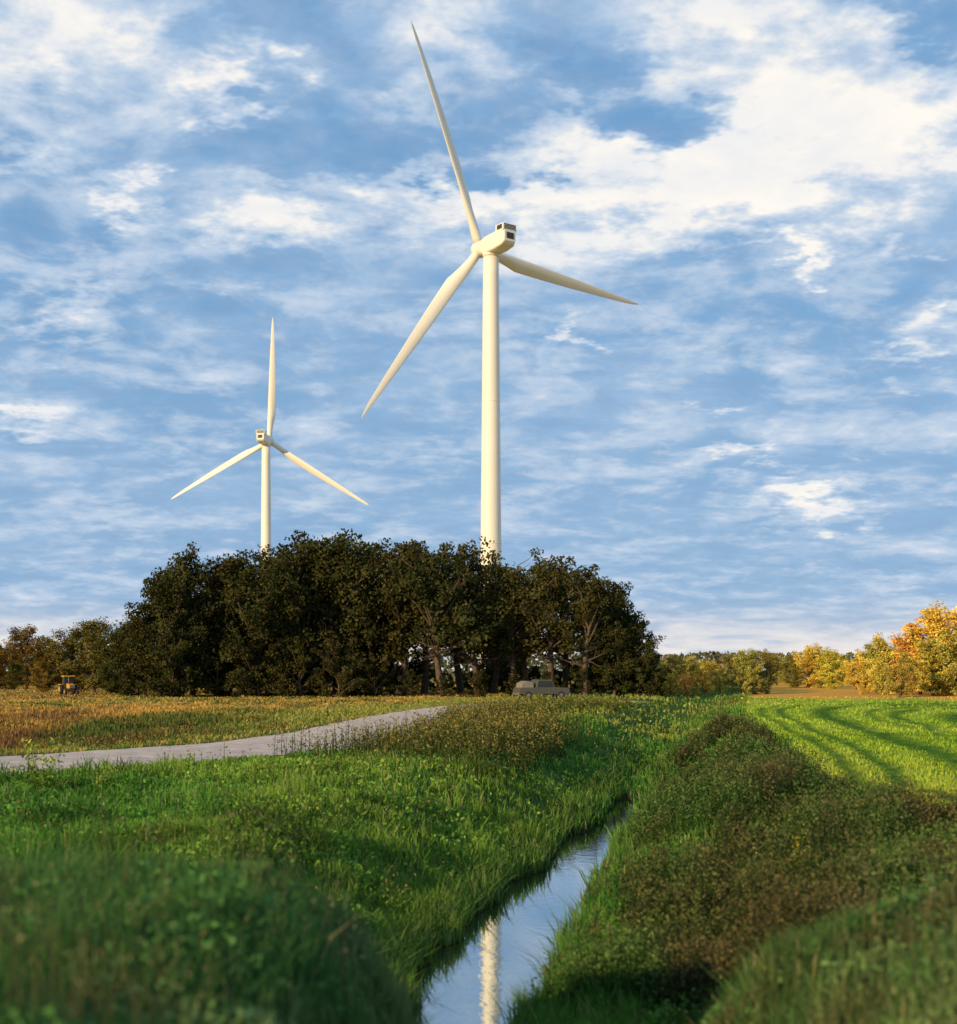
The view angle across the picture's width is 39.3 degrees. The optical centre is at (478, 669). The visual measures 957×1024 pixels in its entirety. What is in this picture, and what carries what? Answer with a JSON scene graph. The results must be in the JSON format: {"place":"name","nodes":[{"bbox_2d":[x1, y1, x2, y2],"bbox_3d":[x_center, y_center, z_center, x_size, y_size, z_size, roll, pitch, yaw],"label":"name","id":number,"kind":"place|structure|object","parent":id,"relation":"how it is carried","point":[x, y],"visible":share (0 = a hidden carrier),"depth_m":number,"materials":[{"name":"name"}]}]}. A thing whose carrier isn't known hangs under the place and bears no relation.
{"place":"outdoors","nodes":[
{"label":"outdoors","id":0,"kind":"place"},
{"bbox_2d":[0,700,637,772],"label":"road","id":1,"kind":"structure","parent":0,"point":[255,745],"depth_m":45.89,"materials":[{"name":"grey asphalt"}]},
{"bbox_2d":[0,671,956,1023],"bbox_3d":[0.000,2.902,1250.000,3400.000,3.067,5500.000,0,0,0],"label":"ground","id":2,"kind":"structure","parent":0,"point":[800,693],"depth_m":59.89,"materials":[{"name":"green plant"}]},
{"bbox_2d":[0,639,19,688],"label":"hedgerow tree","id":3,"kind":"object","parent":2,"relation":"on","point":[3,661],"visible":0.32,"depth_m":199.62,"materials":[{"name":"green plant"}]},
{"bbox_2d":[3,659,26,689],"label":"hedgerow tree","id":4,"kind":"object","parent":2,"relation":"on","point":[14,667],"visible":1,"depth_m":179.84,"materials":[{"name":"green plant"}]},
{"bbox_2d":[0,624,56,688],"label":"hedgerow tree","id":5,"kind":"object","parent":2,"relation":"on","point":[24,645],"visible":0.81,"depth_m":189.47,"materials":[{"name":"green plant"}]},
{"bbox_2d":[11,737,71,791],"bbox_3d":[-9.922,2.176,30.545,1.340,1.305,1.211,0,0,41],"label":"leafy sapling","id":6,"kind":"object","parent":2,"relation":"on","point":[32,766],"visible":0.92,"depth_m":30.41,"materials":[{"name":"green plant"}]},
{"bbox_2d":[29,658,58,691],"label":"hedgerow tree","id":7,"kind":"object","parent":2,"relation":"on","point":[44,668],"visible":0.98,"depth_m":167.44,"materials":[{"name":"green plant"}]},
{"bbox_2d":[27,636,69,687],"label":"hedgerow tree","id":8,"kind":"object","parent":2,"relation":"on","point":[53,667],"visible":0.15,"depth_m":204.62,"materials":[{"name":"green plant"}]},
{"bbox_2d":[38,622,91,691],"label":"hedgerow tree","id":9,"kind":"object","parent":2,"relation":"on","point":[54,646],"visible":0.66,"depth_m":168.97,"materials":[{"name":"green plant"}]},
{"bbox_2d":[58,676,78,694],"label":"tractor","id":10,"kind":"object","parent":2,"relation":"on","point":[67,684],"visible":0.98,"depth_m":149.65,"materials":[{"name":"paint"}]},
{"bbox_2d":[62,616,120,692],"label":"hedgerow tree","id":11,"kind":"object","parent":2,"relation":"on","point":[90,682],"visible":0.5,"depth_m":164.27,"materials":[{"name":"green plant"}]},
{"bbox_2d":[82,615,131,692],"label":"hedgerow tree","id":12,"kind":"object","parent":2,"relation":"on","point":[98,649],"visible":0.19,"depth_m":158.76,"materials":[{"name":"green plant"}]},
{"bbox_2d":[97,659,122,693],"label":"hedgerow tree","id":13,"kind":"object","parent":2,"relation":"on","point":[105,674],"visible":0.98,"depth_m":149.46,"materials":[{"name":"green plant"}]},
{"bbox_2d":[96,764,125,795],"bbox_3d":[-8.301,2.487,30.071,0.701,0.773,0.564,0,0,0],"label":"leafy sapling","id":14,"kind":"object","parent":2,"relation":"on","point":[100,779],"visible":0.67,"depth_m":30.06,"materials":[{"name":"green plant"}]},
{"bbox_2d":[105,637,147,695],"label":"undergrowth bush","id":15,"kind":"object","parent":2,"relation":"on","point":[127,690],"visible":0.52,"depth_m":140.69,"materials":[{"name":"green plant"}]},
{"bbox_2d":[101,622,155,690],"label":"hedgerow tree","id":16,"kind":"object","parent":2,"relation":"on","point":[115,642],"visible":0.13,"depth_m":156.28,"materials":[{"name":"green plant"}]},
{"bbox_2d":[110,610,157,695],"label":"oak tree","id":17,"kind":"object","parent":2,"relation":"on","point":[132,627],"visible":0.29,"depth_m":141.29,"materials":[{"name":"green plant"}]},
{"bbox_2d":[0,711,312,747],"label":"field weeds","id":18,"kind":"object","parent":2,"relation":"on","point":[256,718],"visible":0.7,"depth_m":59.22,"materials":[{"name":"green plant"}]},
{"bbox_2d":[134,629,197,696],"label":"undergrowth bush","id":19,"kind":"object","parent":2,"relation":"on","point":[154,655],"visible":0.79,"depth_m":136.98,"materials":[{"name":"green plant"}]},
{"bbox_2d":[124,567,209,696],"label":"oak tree","id":20,"kind":"object","parent":2,"relation":"on","point":[164,611],"visible":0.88,"depth_m":137.88,"materials":[{"name":"green plant"}]},
{"bbox_2d":[130,541,241,695],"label":"oak tree","id":21,"kind":"object","parent":2,"relation":"on","point":[182,565],"visible":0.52,"depth_m":140.92,"materials":[{"name":"green plant"}]},
{"bbox_2d":[168,553,247,693],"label":"oak tree","id":22,"kind":"object","parent":2,"relation":"on","point":[202,587],"visible":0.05,"depth_m":157.96,"materials":[{"name":"green plant"}]},
{"bbox_2d":[179,629,241,696],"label":"undergrowth bush","id":23,"kind":"object","parent":2,"relation":"on","point":[219,668],"visible":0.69,"depth_m":140.27,"materials":[{"name":"green plant"}]},
{"bbox_2d":[188,550,280,695],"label":"oak tree","id":24,"kind":"object","parent":2,"relation":"on","point":[230,564],"visible":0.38,"depth_m":142.23,"materials":[{"name":"green plant"}]},
{"bbox_2d":[221,627,297,696],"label":"undergrowth bush","id":25,"kind":"object","parent":2,"relation":"on","point":[267,687],"visible":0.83,"depth_m":138.32,"materials":[{"name":"green plant"}]},
{"bbox_2d":[211,548,309,696],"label":"oak tree","id":26,"kind":"object","parent":2,"relation":"on","point":[259,609],"visible":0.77,"depth_m":138.79,"materials":[{"name":"green plant"}]},
{"bbox_2d":[246,544,292,688],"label":"oak tree","id":27,"kind":"object","parent":2,"relation":"on","point":[254,556],"visible":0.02,"depth_m":156.62,"materials":[{"name":"green plant"}]},
{"bbox_2d":[170,317,369,559],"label":"wind turbine","id":28,"kind":"object","parent":2,"relation":"on","point":[265,440],"visible":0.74,"depth_m":448.64,"materials":[{"name":"white paint"}]},
{"bbox_2d":[0,684,594,756],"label":"soybean crop","id":29,"kind":"object","parent":2,"relation":"on","point":[98,724],"visible":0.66,"depth_m":78.53,"materials":[{"name":"yellow plant"}]},
{"bbox_2d":[265,635,333,696],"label":"undergrowth bush","id":30,"kind":"object","parent":2,"relation":"on","point":[293,648],"visible":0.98,"depth_m":138.38,"materials":[{"name":"green plant"}]},
{"bbox_2d":[262,531,345,694],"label":"oak tree","id":31,"kind":"object","parent":2,"relation":"on","point":[309,575],"visible":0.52,"depth_m":141.45,"materials":[{"name":"green plant"}]},
{"bbox_2d":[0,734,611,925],"bbox_3d":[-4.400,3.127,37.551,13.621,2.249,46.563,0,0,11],"label":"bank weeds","id":32,"kind":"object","parent":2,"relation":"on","point":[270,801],"visible":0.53,"depth_m":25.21,"materials":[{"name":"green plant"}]},
{"bbox_2d":[270,530,360,694],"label":"oak tree","id":33,"kind":"object","parent":2,"relation":"on","point":[285,548],"visible":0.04,"depth_m":149.76,"materials":[{"name":"green plant"}]},
{"bbox_2d":[282,528,390,693],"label":"oak tree","id":34,"kind":"object","parent":2,"relation":"on","point":[339,590],"visible":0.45,"depth_m":142.27,"materials":[{"name":"green plant"}]},
{"bbox_2d":[309,637,367,696],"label":"undergrowth bush","id":35,"kind":"object","parent":2,"relation":"on","point":[342,673],"visible":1,"depth_m":137.70,"materials":[{"name":"green plant"}]},
{"bbox_2d":[323,532,397,693],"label":"oak tree","id":36,"kind":"object","parent":2,"relation":"on","point":[360,549],"visible":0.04,"depth_m":151.34,"materials":[{"name":"green plant"}]},
{"bbox_2d":[308,533,416,695],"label":"oak tree","id":37,"kind":"object","parent":2,"relation":"on","point":[361,646],"visible":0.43,"depth_m":143.18,"materials":[{"name":"green plant"}]},
{"bbox_2d":[353,653,399,695],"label":"undergrowth bush","id":38,"kind":"object","parent":2,"relation":"on","point":[373,679],"visible":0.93,"depth_m":139.79,"materials":[{"name":"green plant"}]},
{"bbox_2d":[161,694,595,806],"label":"verge weeds","id":39,"kind":"object","parent":2,"relation":"on","point":[488,726],"visible":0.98,"depth_m":45.47,"materials":[{"name":"green plant"}]},
{"bbox_2d":[358,537,451,693],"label":"oak tree","id":40,"kind":"object","parent":2,"relation":"on","point":[417,669],"visible":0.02,"depth_m":154.70,"materials":[{"name":"green plant"}]},
{"bbox_2d":[396,669,424,695],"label":"undergrowth bush","id":41,"kind":"object","parent":2,"relation":"on","point":[408,680],"visible":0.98,"depth_m":140.10,"materials":[{"name":"green plant"}]},
{"bbox_2d":[365,539,455,694],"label":"oak tree","id":42,"kind":"object","parent":2,"relation":"on","point":[405,621],"visible":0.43,"depth_m":142.43,"materials":[{"name":"green plant"}]},
{"bbox_2d":[381,543,480,693],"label":"oak tree","id":43,"kind":"object","parent":2,"relation":"on","point":[425,673],"visible":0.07,"depth_m":152.38,"materials":[{"name":"green plant"}]},
{"bbox_2d":[376,541,502,695],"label":"oak tree","id":44,"kind":"object","parent":2,"relation":"on","point":[409,578],"visible":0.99,"depth_m":138.63,"materials":[{"name":"green plant"}]},
{"bbox_2d":[432,675,453,696],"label":"undergrowth bush","id":45,"kind":"object","parent":2,"relation":"on","point":[443,683],"visible":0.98,"depth_m":137.81,"materials":[{"name":"green plant"}]},
{"bbox_2d":[0,648,927,675],"bbox_3d":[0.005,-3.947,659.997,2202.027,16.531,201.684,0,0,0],"label":"distant treeline","id":46,"kind":"object","parent":2,"relation":"on","point":[541,667],"visible":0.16,"depth_m":668.78,"materials":[{"name":"green plant"}]},
{"bbox_2d":[427,536,521,694],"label":"oak tree","id":47,"kind":"object","parent":2,"relation":"on","point":[478,602],"visible":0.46,"depth_m":144.28,"materials":[{"name":"green plant"}]},
{"bbox_2d":[462,668,490,696],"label":"undergrowth bush","id":48,"kind":"object","parent":2,"relation":"on","point":[477,682],"visible":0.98,"depth_m":138.91,"materials":[{"name":"green plant"}]},
{"bbox_2d":[0,692,956,1023],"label":"meadow grass","id":49,"kind":"structure","parent":2,"relation":"on","point":[398,988],"depth_m":14.93,"materials":[{"name":"green plant"}]},
{"bbox_2d":[0,693,956,1023],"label":"ground cover","id":50,"kind":"object","parent":2,"relation":"on","point":[248,1011],"visible":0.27,"depth_m":9.52,"materials":[{"name":"green plant"}]},
{"bbox_2d":[441,542,518,692],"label":"oak tree","id":51,"kind":"object","parent":2,"relation":"on","point":[463,548],"visible":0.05,"depth_m":159.28,"materials":[{"name":"green plant"}]},
{"bbox_2d":[459,567,500,690],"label":"oak tree","id":52,"kind":"object","parent":2,"relation":"on","point":[481,665],"visible":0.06,"depth_m":175.58,"materials":[{"name":"green plant"}]},
{"bbox_2d":[481,663,506,692],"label":"undergrowth bush","id":53,"kind":"object","parent":2,"relation":"on","point":[490,672],"visible":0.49,"depth_m":164.91,"materials":[{"name":"green plant"}]},
{"bbox_2d":[465,550,531,693],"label":"oak tree","id":54,"kind":"object","parent":2,"relation":"on","point":[498,663],"visible":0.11,"depth_m":158.37,"materials":[{"name":"green plant"}]},
{"bbox_2d":[362,19,638,661],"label":"wind turbine","id":55,"kind":"object","parent":2,"relation":"on","point":[491,249],"visible":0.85,"depth_m":239.61,"materials":[{"name":"white paint"}]},
{"bbox_2d":[482,656,520,690],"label":"undergrowth bush","id":56,"kind":"object","parent":2,"relation":"on","point":[502,677],"visible":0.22,"depth_m":169.84,"materials":[{"name":"green plant"}]},
{"bbox_2d":[501,673,523,695],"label":"undergrowth bush","id":57,"kind":"object","parent":2,"relation":"on","point":[508,689],"visible":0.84,"depth_m":141.15,"materials":[{"name":"green plant"}]},
{"bbox_2d":[476,547,563,689],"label":"oak tree","id":58,"kind":"object","parent":2,"relation":"on","point":[512,629],"visible":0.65,"depth_m":144.90,"materials":[{"name":"green plant"}]},
{"bbox_2d":[505,659,536,681],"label":"undergrowth bush","id":59,"kind":"object","parent":2,"relation":"on","point":[531,672],"visible":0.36,"depth_m":165.55,"materials":[{"name":"green plant"}]},
{"bbox_2d":[483,556,564,680],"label":"oak tree","id":60,"kind":"object","parent":2,"relation":"on","point":[523,664],"visible":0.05,"depth_m":157.60,"materials":[{"name":"green plant"}]},
{"bbox_2d":[512,679,570,698],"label":"pickup truck","id":61,"kind":"object","parent":2,"relation":"on","point":[534,686],"visible":0.78,"depth_m":121.24,"materials":[{"name":"paint"}]},
{"bbox_2d":[452,693,632,715],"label":"verge weeds","id":62,"kind":"object","parent":2,"relation":"on","point":[606,701],"visible":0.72,"depth_m":94.49,"materials":[{"name":"green plant"}]},
{"bbox_2d":[504,554,588,679],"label":"oak tree","id":63,"kind":"object","parent":2,"relation":"on","point":[549,587],"visible":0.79,"depth_m":142.60,"materials":[{"name":"green plant"}]},
{"bbox_2d":[529,565,612,687],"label":"oak tree","id":64,"kind":"object","parent":2,"relation":"on","point":[565,666],"visible":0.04,"depth_m":158.14,"materials":[{"name":"green plant"}]},
{"bbox_2d":[568,662,599,695],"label":"undergrowth bush","id":65,"kind":"object","parent":2,"relation":"on","point":[580,678],"visible":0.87,"depth_m":138.81,"materials":[{"name":"green plant"}]},
{"bbox_2d":[535,564,637,696],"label":"oak tree","id":66,"kind":"object","parent":2,"relation":"on","point":[596,597],"visible":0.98,"depth_m":137.85,"materials":[{"name":"green plant"}]},
{"bbox_2d":[558,575,649,693],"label":"oak tree","id":67,"kind":"object","parent":2,"relation":"on","point":[592,656],"visible":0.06,"depth_m":153.56,"materials":[{"name":"green plant"}]},
{"bbox_2d":[588,637,644,696],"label":"undergrowth bush","id":68,"kind":"object","parent":2,"relation":"on","point":[609,679],"visible":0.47,"depth_m":139.61,"materials":[{"name":"green plant"}]},
{"bbox_2d":[589,589,654,695],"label":"oak tree","id":69,"kind":"object","parent":2,"relation":"on","point":[616,673],"visible":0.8,"depth_m":139.50,"materials":[{"name":"green plant"}]},
{"bbox_2d":[613,641,664,695],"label":"undergrowth bush","id":70,"kind":"object","parent":2,"relation":"on","point":[649,658],"visible":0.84,"depth_m":138.73,"materials":[{"name":"green plant"}]},
{"bbox_2d":[615,618,665,694],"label":"oak tree","id":71,"kind":"object","parent":2,"relation":"on","point":[651,636],"visible":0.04,"depth_m":143.04,"materials":[{"name":"green plant"}]},
{"bbox_2d":[632,659,671,696],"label":"undergrowth bush","id":72,"kind":"object","parent":2,"relation":"on","point":[649,679],"visible":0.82,"depth_m":139.16,"materials":[{"name":"green plant"}]},
{"bbox_2d":[661,669,680,694],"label":"golden bush","id":73,"kind":"object","parent":2,"relation":"on","point":[670,676],"visible":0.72,"depth_m":149.80,"materials":[{"name":"green plant"}]},
{"bbox_2d":[658,654,693,689],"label":"autumn tree","id":74,"kind":"object","parent":2,"relation":"on","point":[674,665],"visible":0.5,"depth_m":189.74,"materials":[{"name":"green plant"}]},
{"bbox_2d":[673,672,695,695],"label":"golden bush","id":75,"kind":"object","parent":2,"relation":"on","point":[684,679],"visible":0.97,"depth_m":147.91,"materials":[{"name":"green plant"}]},
{"bbox_2d":[678,655,702,688],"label":"autumn tree","id":76,"kind":"object","parent":2,"relation":"on","point":[690,659],"visible":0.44,"depth_m":194.43,"materials":[{"name":"green plant"}]},
{"bbox_2d":[692,667,715,694],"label":"golden bush","id":77,"kind":"object","parent":2,"relation":"on","point":[701,683],"visible":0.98,"depth_m":149.98,"materials":[{"name":"green plant"}]},
{"bbox_2d":[697,658,725,687],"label":"autumn tree","id":78,"kind":"object","parent":2,"relation":"on","point":[712,670],"visible":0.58,"depth_m":189.69,"materials":[{"name":"green plant"}]},
{"bbox_2d":[709,670,732,694],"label":"golden bush","id":79,"kind":"object","parent":2,"relation":"on","point":[721,680],"visible":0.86,"depth_m":151.66,"materials":[{"name":"green plant"}]},
{"bbox_2d":[715,653,747,685],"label":"autumn tree","id":80,"kind":"object","parent":2,"relation":"on","point":[729,662],"visible":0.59,"depth_m":199.71,"materials":[{"name":"green plant"}]},
{"bbox_2d":[521,706,956,1021],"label":"bank weeds","id":81,"kind":"object","parent":2,"relation":"on","point":[689,973],"visible":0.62,"depth_m":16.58,"materials":[{"name":"green plant"}]},
{"bbox_2d":[728,669,752,694],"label":"golden bush","id":82,"kind":"object","parent":2,"relation":"on","point":[741,683],"visible":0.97,"depth_m":152.05,"materials":[{"name":"yellow plant"}]},
{"bbox_2d":[733,648,764,685],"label":"autumn tree","id":83,"kind":"object","parent":2,"relation":"on","point":[749,659],"visible":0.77,"depth_m":199.63,"materials":[{"name":"green plant"}]},
{"bbox_2d":[753,648,784,687],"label":"autumn tree","id":84,"kind":"object","parent":2,"relation":"on","point":[771,664],"visible":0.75,"depth_m":205.00,"materials":[{"name":"green plant"}]},
{"bbox_2d":[779,654,805,686],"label":"autumn tree","id":85,"kind":"object","parent":2,"relation":"on","point":[791,665],"visible":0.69,"depth_m":214.52,"materials":[{"name":"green plant"}]},
{"bbox_2d":[791,642,825,687],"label":"autumn tree","id":86,"kind":"object","parent":2,"relation":"on","point":[809,657],"visible":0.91,"depth_m":209.56,"materials":[{"name":"yellow plant"}]},
{"bbox_2d":[814,646,848,688],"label":"autumn tree","id":87,"kind":"object","parent":2,"relation":"on","point":[829,658],"visible":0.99,"depth_m":199.35,"materials":[{"name":"yellow plant"}]},
{"bbox_2d":[732,695,956,817],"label":"hay crop","id":88,"kind":"object","parent":2,"relation":"on","point":[906,762],"visible":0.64,"depth_m":52.09,"materials":[{"name":"green plant"}]},
{"bbox_2d":[838,648,868,689],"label":"autumn tree","id":89,"kind":"object","parent":2,"relation":"on","point":[855,668],"visible":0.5,"depth_m":189.62,"materials":[{"name":"yellow plant"}]},
{"bbox_2d":[855,673,875,693],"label":"golden bush","id":90,"kind":"object","parent":2,"relation":"on","point":[862,679],"visible":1,"depth_m":155.06,"materials":[{"name":"yellow plant"}]},
{"bbox_2d":[855,644,891,692],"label":"autumn tree","id":91,"kind":"object","parent":2,"relation":"on","point":[870,652],"visible":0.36,"depth_m":165.00,"materials":[{"name":"yellow plant"}]},
{"bbox_2d":[858,632,908,693],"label":"autumn tree","id":92,"kind":"object","parent":2,"relation":"on","point":[881,644],"visible":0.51,"depth_m":157.71,"materials":[{"name":"yellow plant"}]},
{"bbox_2d":[871,666,895,694],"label":"golden bush","id":93,"kind":"object","parent":2,"relation":"on","point":[880,678],"visible":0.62,"depth_m":149.77,"materials":[{"name":"yellow plant"}]},
{"bbox_2d":[879,648,920,696],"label":"autumn tree","id":94,"kind":"object","parent":2,"relation":"on","point":[905,664],"visible":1,"depth_m":139.43,"materials":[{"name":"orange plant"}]},
{"bbox_2d":[888,619,934,694],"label":"autumn tree","id":95,"kind":"object","parent":2,"relation":"on","point":[901,643],"visible":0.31,"depth_m":152.26,"materials":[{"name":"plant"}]},
{"bbox_2d":[901,600,956,694],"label":"autumn tree","id":96,"kind":"object","parent":2,"relation":"on","point":[932,620],"visible":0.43,"depth_m":148.51,"materials":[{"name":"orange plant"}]},
{"bbox_2d":[908,636,954,695],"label":"autumn tree","id":97,"kind":"object","parent":2,"relation":"on","point":[924,685],"visible":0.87,"depth_m":145.58,"materials":[{"name":"yellow plant"}]},
{"bbox_2d":[926,627,956,695],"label":"autumn tree","id":98,"kind":"object","parent":2,"relation":"on","point":[947,662],"visible":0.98,"depth_m":144.30,"materials":[{"name":"yellow plant"}]},
{"bbox_2d":[0,0,956,670],"label":"sky","id":99,"kind":"structure","parent":0,"point":[762,445],"materials":[{"name":"blue"}]},
{"bbox_2d":[411,801,634,1023],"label":"water","id":100,"kind":"structure","parent":0,"point":[480,957],"depth_m":20.98,"materials":[{"name":"blue liquid"}]},
{"bbox_2d":[364,742,680,1023],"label":"water edge reeds","id":101,"kind":"object","parent":100,"relation":"in","point":[475,899],"visible":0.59,"depth_m":24.82,"materials":[{"name":"green plant"}]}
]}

